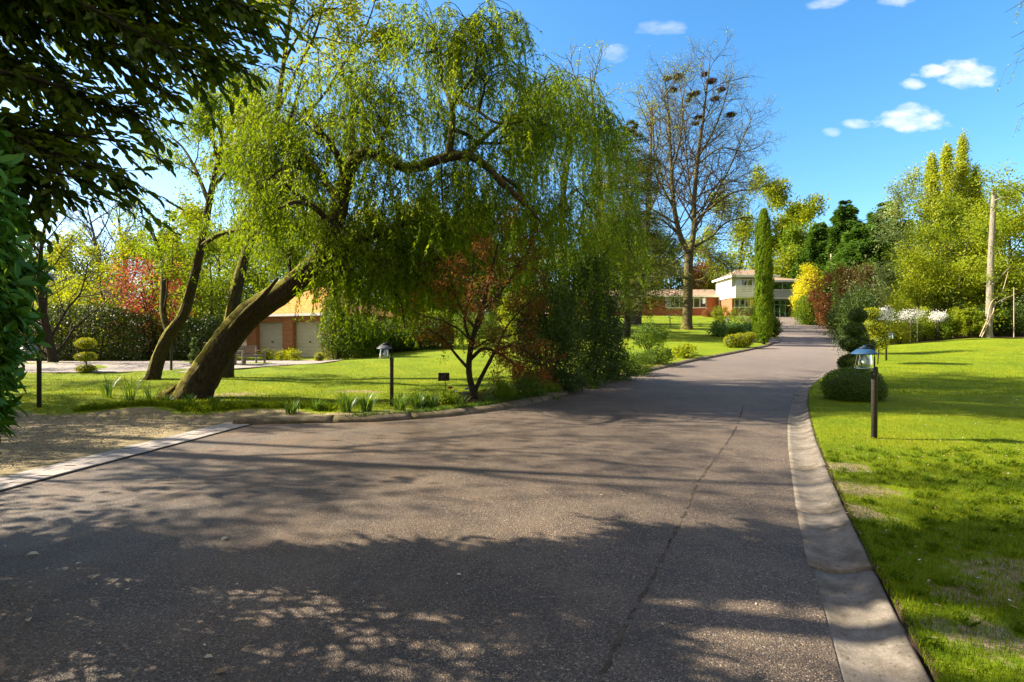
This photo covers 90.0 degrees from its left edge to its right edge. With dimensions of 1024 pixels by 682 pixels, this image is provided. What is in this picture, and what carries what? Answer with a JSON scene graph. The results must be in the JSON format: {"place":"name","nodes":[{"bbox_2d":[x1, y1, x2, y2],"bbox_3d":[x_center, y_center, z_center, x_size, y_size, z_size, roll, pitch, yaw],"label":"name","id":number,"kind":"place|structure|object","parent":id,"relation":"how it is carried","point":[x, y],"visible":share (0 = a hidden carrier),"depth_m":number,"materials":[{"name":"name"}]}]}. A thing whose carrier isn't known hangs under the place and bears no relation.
{"place":"outdoors","nodes":[
{"label":"outdoors","id":0,"kind":"place"},
{"bbox_2d":[0,411,238,468],"bbox_3d":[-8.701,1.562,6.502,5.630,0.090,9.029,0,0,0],"label":"verge gravel","id":1,"kind":"structure","parent":0,"point":[13,443],"depth_m":9.09,"materials":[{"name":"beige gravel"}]},
{"bbox_2d":[0,316,845,681],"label":"driveway","id":2,"kind":"structure","parent":0,"point":[328,558],"depth_m":3.93,"materials":[{"name":"grey asphalt"}]},
{"bbox_2d":[598,406,743,681],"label":"asphalt seam","id":3,"kind":"object","parent":2,"relation":"on","point":[607,665],"visible":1,"depth_m":3.36,"materials":[{"name":"black asphalt"}]},
{"bbox_2d":[0,315,1023,681],"bbox_3d":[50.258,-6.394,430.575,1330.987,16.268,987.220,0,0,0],"label":"ground","id":4,"kind":"structure","parent":0,"point":[702,341],"depth_m":10.39,"materials":[{"name":"green plant"}]},
{"bbox_2d":[0,116,58,453],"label":"laurel bush","id":5,"kind":"object","parent":4,"relation":"on","point":[18,278],"visible":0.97,"depth_m":3.87,"materials":[{"name":"green plant"}]},
{"bbox_2d":[20,343,41,407],"bbox_3d":[-10.872,0.895,11.542,0.367,1.726,0.367,0,0,33],"label":"garden lamp","id":6,"kind":"object","parent":4,"relation":"on","point":[39,382],"visible":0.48,"depth_m":11.57,"materials":[{"name":"metal"}]},
{"bbox_2d":[22,227,117,337],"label":"leafy tree","id":7,"kind":"object","parent":4,"relation":"on","point":[77,247],"visible":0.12,"depth_m":41.74,"materials":[{"name":"green plant"}]},
{"bbox_2d":[17,175,139,361],"bbox_3d":[-23.783,-4.163,26.215,5.860,10.782,7.063,0,0,0],"label":"bare tree","id":8,"kind":"object","parent":4,"relation":"on","point":[51,354],"visible":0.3,"depth_m":26.03,"materials":[{"name":"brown plant"}]},
{"bbox_2d":[31,270,136,354],"bbox_3d":[-27.932,-1.666,33.560,5.914,5.652,7.692,0,0,-35],"label":"golden bush","id":9,"kind":"object","parent":4,"relation":"on","point":[86,292],"visible":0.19,"depth_m":32.40,"materials":[{"name":"yellow plant"}]},
{"bbox_2d":[73,337,97,372],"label":"tiered topiary","id":10,"kind":"object","parent":4,"relation":"on","point":[85,356],"visible":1,"depth_m":20.46,"materials":[{"name":"green plant"}]},
{"bbox_2d":[18,301,173,360],"bbox_3d":[-24.701,-0.525,29.623,8.861,3.631,3.397,0,0,0],"label":"hedge","id":11,"kind":"object","parent":4,"relation":"on","point":[71,349],"visible":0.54,"depth_m":28.79,"materials":[{"name":"green plant"}]},
{"bbox_2d":[49,176,144,288],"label":"bare tree","id":12,"kind":"object","parent":4,"relation":"on","point":[91,232],"visible":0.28,"depth_m":65.75,"materials":[{"name":"brown plant"}]},
{"bbox_2d":[54,176,156,298],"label":"bare tree","id":13,"kind":"object","parent":4,"relation":"on","point":[126,228],"visible":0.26,"depth_m":60.96,"materials":[{"name":"brown plant"}]},
{"bbox_2d":[43,231,198,347],"bbox_3d":[-28.975,-2.560,38.238,10.804,10.010,6.895,0,0,-40],"label":"leafy tree","id":14,"kind":"object","parent":4,"relation":"on","point":[67,263],"visible":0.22,"depth_m":35.95,"materials":[{"name":"green plant"}]},
{"bbox_2d":[0,422,249,490],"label":"paver edging","id":15,"kind":"object","parent":4,"relation":"on","point":[35,475],"visible":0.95,"depth_m":6.93,"materials":[{"name":"grey concrete"}]},
{"bbox_2d":[54,222,209,347],"bbox_3d":[-25.323,-3.296,34.198,8.296,10.261,11.064,0,0,-18],"label":"leafy tree","id":16,"kind":"object","parent":4,"relation":"on","point":[128,239],"visible":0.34,"depth_m":33.92,"materials":[{"name":"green plant"}]},
{"bbox_2d":[86,241,198,358],"bbox_3d":[-21.938,-2.568,31.119,5.920,7.518,5.783,0,0,0],"label":"red maple","id":17,"kind":"object","parent":4,"relation":"on","point":[143,288],"visible":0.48,"depth_m":30.40,"materials":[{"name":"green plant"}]},
{"bbox_2d":[0,0,316,258],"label":"overhanging tree","id":18,"kind":"object","parent":4,"relation":"on","point":[145,37],"visible":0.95,"depth_m":4.82,"materials":[{"name":"green plant"}]},
{"bbox_2d":[131,206,204,330],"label":"leafy tree","id":19,"kind":"object","parent":4,"relation":"on","point":[166,211],"visible":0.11,"depth_m":51.71,"materials":[{"name":"green plant"}]},
{"bbox_2d":[19,359,339,371],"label":"gravel drive","id":20,"kind":"structure","parent":4,"relation":"on","point":[119,366],"depth_m":23.65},
{"bbox_2d":[166,313,222,360],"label":"hedge","id":21,"kind":"object","parent":4,"relation":"on","point":[196,324],"visible":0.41,"depth_m":29.42,"materials":[{"name":"green plant"}]},
{"bbox_2d":[100,46,301,379],"bbox_3d":[-11.302,-4.465,18.956,10.158,12.640,5.202,0,0,32],"label":"slender tree","id":22,"kind":"object","parent":4,"relation":"on","point":[172,329],"visible":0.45,"depth_m":18.21,"materials":[{"name":"green plant"}]},
{"bbox_2d":[71,396,337,411],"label":"verge grass","id":23,"kind":"structure","parent":4,"relation":"on","point":[198,406],"depth_m":11.40,"materials":[{"name":"green plant"}]},
{"bbox_2d":[142,226,274,340],"bbox_3d":[-22.046,-3.874,37.854,7.789,9.293,9.477,0,0,10],"label":"leafy tree","id":24,"kind":"object","parent":4,"relation":"on","point":[209,302],"visible":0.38,"depth_m":37.34,"materials":[{"name":"green plant"}]},
{"bbox_2d":[162,184,268,325],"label":"belt tree","id":25,"kind":"object","parent":4,"relation":"on","point":[193,207],"visible":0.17,"depth_m":54.47,"materials":[{"name":"green plant"}]},
{"bbox_2d":[176,234,313,339],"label":"leafy tree","id":26,"kind":"object","parent":4,"relation":"on","point":[248,293],"visible":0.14,"depth_m":40.52,"materials":[{"name":"green plant"}]},
{"bbox_2d":[177,199,337,318],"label":"belt tree","id":27,"kind":"object","parent":4,"relation":"on","point":[300,249],"visible":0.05,"depth_m":51.27,"materials":[{"name":"green plant"}]},
{"bbox_2d":[192,0,444,377],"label":"tall tree","id":28,"kind":"object","parent":4,"relation":"on","point":[236,289],"visible":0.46,"depth_m":21.53,"materials":[{"name":"green plant"}]},
{"bbox_2d":[247,288,400,358],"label":"garage","id":29,"kind":"structure","parent":4,"relation":"on","point":[279,330],"depth_m":31.93,"materials":[{"name":"brick"}]},
{"bbox_2d":[260,322,281,355],"bbox_3d":[-15.260,-0.082,32.640,2.200,2.250,0.070,0,0,20],"label":"garage door","id":30,"kind":"structure","parent":29,"relation":"in","point":[270,332],"depth_m":32.70,"materials":[{"name":"metal"}]},
{"bbox_2d":[296,321,320,357],"bbox_3d":[-12.447,-0.082,31.590,2.200,2.250,0.070,0,0,20],"label":"garage door","id":31,"kind":"structure","parent":29,"relation":"in","point":[305,333],"depth_m":31.68,"materials":[{"name":"metal"}]},
{"bbox_2d":[311,296,358,359],"bbox_3d":[-10.091,-0.951,29.307,2.680,4.238,2.693,0,0,36],"label":"lawn shrub","id":32,"kind":"object","parent":4,"relation":"on","point":[333,347],"visible":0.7,"depth_m":28.86,"materials":[{"name":"green plant"}]},
{"bbox_2d":[7,359,678,419],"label":"grass","id":33,"kind":"structure","parent":4,"relation":"on","point":[172,381],"depth_m":14.94,"materials":[{"name":"green plant"}]},
{"bbox_2d":[343,310,389,357],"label":"lawn shrub","id":34,"kind":"object","parent":4,"relation":"on","point":[361,352],"visible":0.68,"depth_m":30.65,"materials":[{"name":"green plant"}]},
{"bbox_2d":[376,342,393,405],"bbox_3d":[-2.930,0.884,11.750,0.367,1.726,0.367,0,0,37],"label":"garden lamp","id":35,"kind":"object","parent":4,"relation":"on","point":[384,346],"visible":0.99,"depth_m":11.71,"materials":[{"name":"metal"}]},
{"bbox_2d":[371,316,421,352],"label":"lawn shrub","id":36,"kind":"object","parent":4,"relation":"on","point":[399,343],"visible":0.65,"depth_m":32.40,"materials":[{"name":"green plant"}]},
{"bbox_2d":[326,188,468,322],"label":"belt tree","id":37,"kind":"object","parent":4,"relation":"on","point":[383,237],"visible":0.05,"depth_m":47.35,"materials":[{"name":"green plant"}]},
{"bbox_2d":[367,316,454,352],"bbox_3d":[-7.097,-0.388,34.510,6.470,2.732,2.711,0,0,0],"label":"hedge","id":38,"kind":"object","parent":4,"relation":"on","point":[427,347],"visible":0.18,"depth_m":33.72,"materials":[{"name":"green plant"}]},
{"bbox_2d":[157,0,678,399],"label":"willow tree","id":39,"kind":"object","parent":4,"relation":"on","point":[281,187],"visible":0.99,"depth_m":13.53,"materials":[{"name":"green plant"}]},
{"bbox_2d":[386,197,549,335],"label":"belt tree","id":40,"kind":"object","parent":4,"relation":"on","point":[494,295],"visible":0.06,"depth_m":53.16,"materials":[{"name":"green plant"}]},
{"bbox_2d":[390,191,567,399],"bbox_3d":[-0.826,-0.993,12.910,4.402,5.362,4.075,0,0,0],"label":"red leaved tree","id":41,"kind":"object","parent":4,"relation":"on","point":[496,352],"visible":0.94,"depth_m":12.76,"materials":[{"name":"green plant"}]},
{"bbox_2d":[452,301,509,345],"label":"lawn shrub","id":42,"kind":"object","parent":4,"relation":"on","point":[485,326],"visible":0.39,"depth_m":37.55,"materials":[{"name":"green plant"}]},
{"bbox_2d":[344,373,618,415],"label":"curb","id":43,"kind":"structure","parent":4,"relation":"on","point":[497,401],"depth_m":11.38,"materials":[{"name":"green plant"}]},
{"bbox_2d":[426,220,546,328],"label":"belt tree","id":44,"kind":"object","parent":4,"relation":"on","point":[507,288],"visible":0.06,"depth_m":53.31,"materials":[{"name":"green plant"}]},
{"bbox_2d":[483,377,517,399],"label":"plant","id":45,"kind":"object","parent":4,"relation":"on","point":[505,388],"visible":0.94,"depth_m":12.78,"materials":[{"name":"green plant"}]},
{"bbox_2d":[232,342,772,424],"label":"kerb","id":46,"kind":"structure","parent":4,"relation":"on","point":[340,418],"depth_m":10.61,"materials":[{"name":"concrete"}]},
{"bbox_2d":[509,369,551,396],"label":"shrub","id":47,"kind":"object","parent":4,"relation":"on","point":[536,389],"visible":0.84,"depth_m":13.47,"materials":[{"name":"green plant"}]},
{"bbox_2d":[505,263,587,391],"bbox_3d":[1.043,-0.426,15.137,2.642,3.942,2.465,0,0,0],"label":"dark shrub","id":48,"kind":"object","parent":4,"relation":"on","point":[559,333],"visible":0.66,"depth_m":14.86,"materials":[{"name":"green plant"}]},
{"bbox_2d":[507,52,611,323],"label":"bare tree","id":49,"kind":"object","parent":4,"relation":"on","point":[570,155],"visible":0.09,"depth_m":61.90,"materials":[{"name":"brown plant"}]},
{"bbox_2d":[549,368,591,392],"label":"shrub","id":50,"kind":"object","parent":4,"relation":"on","point":[577,380],"visible":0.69,"depth_m":14.89,"materials":[{"name":"green plant"}]},
{"bbox_2d":[551,244,634,388],"bbox_3d":[2.627,-0.777,17.315,3.200,4.947,3.826,0,0,0],"label":"dark shrub","id":51,"kind":"object","parent":4,"relation":"on","point":[595,352],"visible":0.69,"depth_m":16.51,"materials":[{"name":"green plant"}]},
{"bbox_2d":[599,338,643,381],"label":"green shrub","id":52,"kind":"object","parent":4,"relation":"on","point":[628,373],"visible":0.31,"depth_m":18.43,"materials":[{"name":"green plant"}]},
{"bbox_2d":[545,39,708,325],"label":"bare tree","id":53,"kind":"object","parent":4,"relation":"on","point":[598,63],"visible":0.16,"depth_m":56.31,"materials":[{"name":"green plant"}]},
{"bbox_2d":[569,118,693,335],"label":"cedar","id":54,"kind":"object","parent":4,"relation":"on","point":[650,230],"visible":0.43,"depth_m":45.18,"materials":[{"name":"green plant"}]},
{"bbox_2d":[619,350,658,375],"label":"green shrub","id":55,"kind":"object","parent":4,"relation":"on","point":[643,370],"visible":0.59,"depth_m":20.33,"materials":[{"name":"green plant"}]},
{"bbox_2d":[630,320,670,350],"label":"round shrub","id":56,"kind":"object","parent":4,"relation":"on","point":[655,337],"visible":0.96,"depth_m":29.20,"materials":[{"name":"green plant"}]},
{"bbox_2d":[638,343,675,363],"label":"green shrub","id":57,"kind":"object","parent":4,"relation":"on","point":[661,355],"visible":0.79,"depth_m":23.93,"materials":[{"name":"green plant"}]},
{"bbox_2d":[548,270,798,315],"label":"house","id":58,"kind":"structure","parent":4,"relation":"on","point":[736,293],"depth_m":83.20,"materials":[{"name":"white paint"}]},
{"bbox_2d":[616,58,731,323],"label":"bare tree","id":59,"kind":"object","parent":4,"relation":"on","point":[638,320],"visible":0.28,"depth_m":63.01,"materials":[{"name":"brown plant"}]},
{"bbox_2d":[648,234,715,289],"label":"background tree","id":60,"kind":"object","parent":4,"relation":"on","point":[675,254],"visible":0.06,"depth_m":101.76,"materials":[{"name":"green plant"}]},
{"bbox_2d":[671,343,699,358],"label":"pale shrub","id":61,"kind":"object","parent":4,"relation":"on","point":[679,351],"visible":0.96,"depth_m":27.25,"materials":[{"name":"yellow plant"}]},
{"bbox_2d":[581,20,790,329],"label":"bare tree","id":62,"kind":"object","parent":4,"relation":"on","point":[688,250],"visible":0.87,"depth_m":53.94,"materials":[{"name":"brown plant"}]},
{"bbox_2d":[682,220,754,283],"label":"background tree","id":63,"kind":"object","parent":4,"relation":"on","point":[703,256],"visible":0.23,"depth_m":102.61,"materials":[{"name":"green plant"}]},
{"bbox_2d":[693,159,782,288],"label":"background tree","id":64,"kind":"object","parent":4,"relation":"on","point":[749,265],"visible":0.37,"depth_m":98.80,"materials":[{"name":"green plant"}]},
{"bbox_2d":[723,332,756,347],"bbox_3d":[15.805,-0.050,35.525,2.357,1.233,1.423,0,0,0],"label":"clipped mound","id":65,"kind":"object","parent":4,"relation":"on","point":[746,339],"visible":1,"depth_m":35.19,"materials":[{"name":"green plant"}]},
{"bbox_2d":[751,207,774,343],"bbox_3d":[19.002,-4.858,38.570,1.740,10.416,1.722,0,0,0],"label":"italian cypress","id":66,"kind":"object","parent":4,"relation":"on","point":[763,319],"visible":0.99,"depth_m":38.17,"materials":[{"name":"green plant"}]},
{"bbox_2d":[736,176,830,278],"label":"background tree","id":67,"kind":"object","parent":4,"relation":"on","point":[804,214],"visible":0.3,"depth_m":96.43,"materials":[{"name":"green plant"}]},
{"bbox_2d":[773,219,830,284],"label":"background tree","id":68,"kind":"object","parent":4,"relation":"on","point":[793,241],"visible":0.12,"depth_m":90.57,"materials":[{"name":"green plant"}]},
{"bbox_2d":[789,292,823,324],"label":"bush","id":69,"kind":"object","parent":4,"relation":"on","point":[802,314],"visible":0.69,"depth_m":63.58,"materials":[{"name":"green plant"}]},
{"bbox_2d":[787,261,826,309],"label":"bush","id":70,"kind":"object","parent":4,"relation":"on","point":[800,289],"visible":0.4,"depth_m":71.36,"materials":[{"name":"yellow plant"}]},
{"bbox_2d":[783,222,833,315],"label":"dark conifer","id":71,"kind":"object","parent":4,"relation":"on","point":[816,244],"visible":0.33,"depth_m":85.07,"materials":[{"name":"green plant"}]},
{"bbox_2d":[804,263,869,328],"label":"bush","id":72,"kind":"object","parent":4,"relation":"on","point":[822,307],"visible":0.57,"depth_m":55.65,"materials":[{"name":"red plant"}]},
{"bbox_2d":[818,200,862,284],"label":"dark conifer","id":73,"kind":"object","parent":4,"relation":"on","point":[842,217],"visible":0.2,"depth_m":83.17,"materials":[{"name":"green plant"}]},
{"bbox_2d":[817,289,876,338],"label":"bush","id":74,"kind":"object","parent":4,"relation":"on","point":[829,319],"visible":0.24,"depth_m":44.09,"materials":[{"name":"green plant"}]},
{"bbox_2d":[820,366,888,401],"bbox_3d":[8.692,1.088,13.002,1.514,0.991,1.554,0,0,0],"label":"box ball","id":75,"kind":"object","parent":4,"relation":"on","point":[851,383],"visible":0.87,"depth_m":12.66,"materials":[{"name":"green plant"}]},
{"bbox_2d":[808,223,905,318],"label":"dark conifer","id":76,"kind":"object","parent":4,"relation":"on","point":[854,244],"visible":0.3,"depth_m":68.53,"materials":[{"name":"green plant"}]},
{"bbox_2d":[836,307,877,372],"bbox_3d":[10.889,0.227,16.191,1.118,2.620,1.032,0,0,0],"label":"cloud topiary","id":77,"kind":"object","parent":4,"relation":"on","point":[854,330],"visible":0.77,"depth_m":16.05,"materials":[{"name":"green plant"}]},
{"bbox_2d":[826,278,890,354],"bbox_3d":[20.291,-1.306,30.025,3.339,4.676,3.439,0,0,0],"label":"bush","id":78,"kind":"object","parent":4,"relation":"on","point":[857,304],"visible":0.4,"depth_m":29.89,"materials":[{"name":"green plant"}]},
{"bbox_2d":[788,321,931,681],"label":"gutter","id":79,"kind":"object","parent":4,"relation":"on","point":[871,642],"visible":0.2,"depth_m":3.43,"materials":[{"name":"concrete"}]},
{"bbox_2d":[850,344,877,438],"bbox_3d":[5.484,0.909,7.974,0.367,1.726,0.367,0,0,33],"label":"garden lamp","id":80,"kind":"object","parent":4,"relation":"on","point":[863,349],"visible":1,"depth_m":7.96,"materials":[{"name":"metal"}]},
{"bbox_2d":[838,261,896,303],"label":"bush","id":81,"kind":"object","parent":4,"relation":"on","point":[867,267],"visible":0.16,"depth_m":57.55,"materials":[{"name":"green plant"}]},
{"bbox_2d":[862,307,896,363],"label":"golden topiary","id":82,"kind":"object","parent":4,"relation":"on","point":[880,329],"visible":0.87,"depth_m":23.77,"materials":[{"name":"yellow plant"}]},
{"bbox_2d":[833,227,936,321],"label":"silvery tree","id":83,"kind":"object","parent":4,"relation":"on","point":[883,277],"visible":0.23,"depth_m":50.29,"materials":[{"name":"green plant"}]},
{"bbox_2d":[887,314,915,343],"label":"bed shrub","id":84,"kind":"object","parent":4,"relation":"on","point":[898,336],"visible":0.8,"depth_m":36.90,"materials":[{"name":"green plant"}]},
{"bbox_2d":[863,201,952,311],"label":"dark conifer","id":85,"kind":"object","parent":4,"relation":"on","point":[870,218],"visible":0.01,"depth_m":74.77,"materials":[{"name":"green plant"}]},
{"bbox_2d":[807,393,1023,681],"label":"grass","id":86,"kind":"structure","parent":4,"relation":"on","point":[962,608],"depth_m":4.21,"materials":[{"name":"green plant"}]},
{"bbox_2d":[808,340,1023,395],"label":"grass","id":87,"kind":"structure","parent":4,"relation":"on","point":[953,384],"depth_m":18.86,"materials":[{"name":"green plant"}]},
{"bbox_2d":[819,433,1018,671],"bbox_3d":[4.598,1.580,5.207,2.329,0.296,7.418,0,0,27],"label":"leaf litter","id":88,"kind":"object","parent":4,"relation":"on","point":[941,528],"visible":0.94,"depth_m":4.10,"materials":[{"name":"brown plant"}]},
{"bbox_2d":[822,157,1016,309],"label":"silvery tree","id":89,"kind":"object","parent":4,"relation":"on","point":[895,209],"visible":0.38,"depth_m":57.20,"materials":[{"name":"green plant"}]},
{"bbox_2d":[912,303,935,339],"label":"bed shrub","id":90,"kind":"object","parent":4,"relation":"on","point":[926,330],"visible":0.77,"depth_m":38.80,"materials":[{"name":"green plant"}]},
{"bbox_2d":[867,193,998,317],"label":"golden tree","id":91,"kind":"object","parent":4,"relation":"on","point":[949,213],"visible":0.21,"depth_m":51.69,"materials":[{"name":"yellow plant"}]},
{"bbox_2d":[914,150,957,277],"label":"poplar","id":92,"kind":"object","parent":4,"relation":"on","point":[933,183],"visible":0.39,"depth_m":91.37,"materials":[{"name":"green plant"}]},
{"bbox_2d":[926,311,956,339],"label":"bed shrub","id":93,"kind":"object","parent":4,"relation":"on","point":[947,327],"visible":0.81,"depth_m":38.11,"materials":[{"name":"green plant"}]},
{"bbox_2d":[879,238,1012,335],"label":"golden tree","id":94,"kind":"object","parent":4,"relation":"on","point":[922,264],"visible":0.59,"depth_m":41.91,"materials":[{"name":"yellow plant"}]},
{"bbox_2d":[927,140,965,265],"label":"poplar","id":95,"kind":"object","parent":4,"relation":"on","point":[945,159],"visible":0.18,"depth_m":93.53,"materials":[{"name":"green plant"}]},
{"bbox_2d":[889,206,1023,335],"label":"golden tree","id":96,"kind":"object","parent":4,"relation":"on","point":[979,242],"visible":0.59,"depth_m":42.66,"materials":[{"name":"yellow plant"}]},
{"bbox_2d":[941,127,985,252],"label":"poplar","id":97,"kind":"object","parent":4,"relation":"on","point":[962,170],"visible":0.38,"depth_m":91.48,"materials":[{"name":"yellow plant"}]},
{"bbox_2d":[911,158,1023,330],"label":"golden tree","id":98,"kind":"object","parent":4,"relation":"on","point":[990,178],"visible":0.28,"depth_m":44.10,"materials":[{"name":"green plant"}]},
{"bbox_2d":[950,306,986,336],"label":"shrub","id":99,"kind":"object","parent":4,"relation":"on","point":[974,321],"visible":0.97,"depth_m":37.44,"materials":[{"name":"green plant"}]},
{"bbox_2d":[928,173,1023,306],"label":"golden tree","id":100,"kind":"object","parent":4,"relation":"on","point":[963,200],"visible":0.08,"depth_m":57.38,"materials":[{"name":"green plant"}]},
{"bbox_2d":[929,196,1023,333],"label":"golden tree","id":101,"kind":"object","parent":4,"relation":"on","point":[979,209],"visible":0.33,"depth_m":44.91,"materials":[{"name":"green plant"}]},
{"bbox_2d":[962,159,1001,253],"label":"poplar","id":102,"kind":"object","parent":4,"relation":"on","point":[980,184],"visible":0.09,"depth_m":91.40,"materials":[{"name":"green plant"}]},
{"bbox_2d":[968,181,1023,337],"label":"bare pole","id":103,"kind":"object","parent":4,"relation":"on","point":[989,306],"visible":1,"depth_m":36.84,"materials":[{"name":"grey plant"}]},
{"bbox_2d":[993,307,1019,335],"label":"bed shrub","id":104,"kind":"object","parent":4,"relation":"on","point":[1002,327],"visible":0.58,"depth_m":39.72,"materials":[{"name":"green plant"}]},
{"bbox_2d":[999,300,1023,335],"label":"bed shrub","id":105,"kind":"object","parent":4,"relation":"on","point":[1019,320],"visible":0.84,"depth_m":39.28,"materials":[{"name":"green plant"}]},
{"bbox_2d":[0,0,1023,308],"label":"sky","id":106,"kind":"structure","parent":0,"point":[865,89],"materials":[{"name":"blue"}]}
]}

